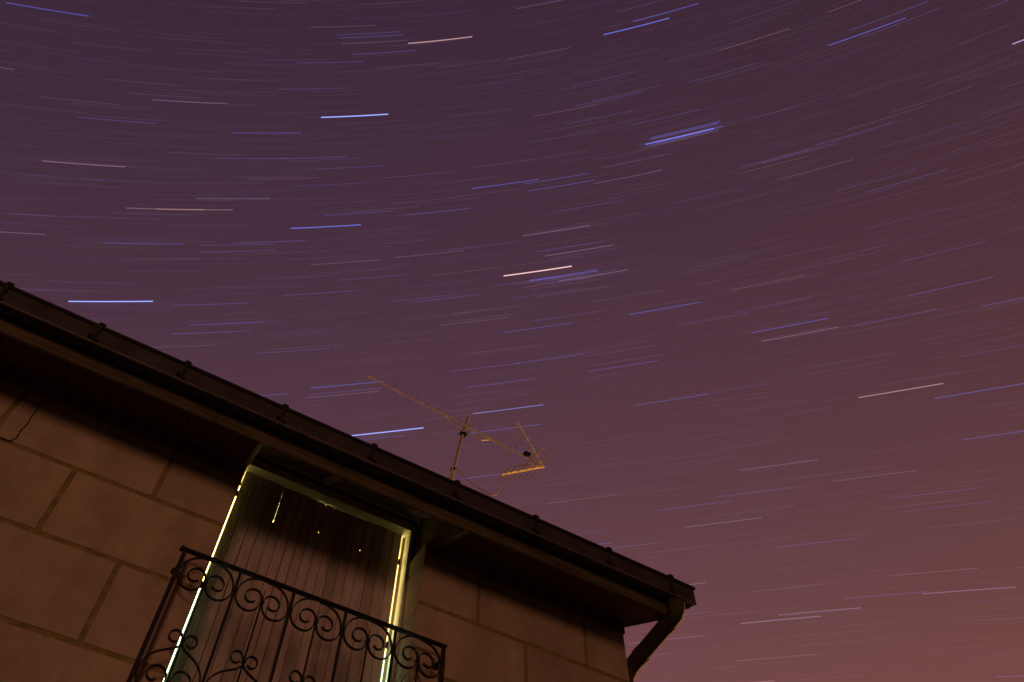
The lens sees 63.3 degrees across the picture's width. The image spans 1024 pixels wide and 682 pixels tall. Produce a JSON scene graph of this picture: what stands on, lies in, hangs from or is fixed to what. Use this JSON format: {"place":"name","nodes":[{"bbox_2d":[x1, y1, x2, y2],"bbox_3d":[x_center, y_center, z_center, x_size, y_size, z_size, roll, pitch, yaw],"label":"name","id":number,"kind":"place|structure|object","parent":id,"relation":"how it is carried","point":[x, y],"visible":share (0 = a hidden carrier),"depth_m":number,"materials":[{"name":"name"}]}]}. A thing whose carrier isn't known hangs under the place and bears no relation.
{"place":"outdoors","nodes":[
{"label":"outdoors","id":0,"kind":"place"},
{"bbox_2d":[0,280,696,681],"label":"house","id":1,"kind":"structure","parent":0,"point":[128,468],"depth_m":4.99,"materials":[{"name":"stone"}]},
{"bbox_2d":[163,486,275,680],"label":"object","id":2,"kind":"structure","parent":1,"relation":"in","point":[239,486],"depth_m":5.05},
{"bbox_2d":[126,545,447,681],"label":"balcony railing","id":3,"kind":"object","parent":1,"relation":"attached to","point":[224,565],"visible":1,"depth_m":4.56,"materials":[{"name":"metal"}]},
{"bbox_2d":[367,372,555,495],"bbox_3d":[-0.567,1.180,8.199,2.152,2.135,0.545,27,-60,-17],"label":"television aerial","id":4,"kind":"object","parent":1,"relation":"on","point":[464,433],"visible":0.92,"depth_m":8.62,"materials":[{"name":"metal"}]},
{"bbox_2d":[0,0,1023,681],"label":"sky","id":5,"kind":"structure","parent":0,"point":[752,271],"materials":[{"name":"purple"}]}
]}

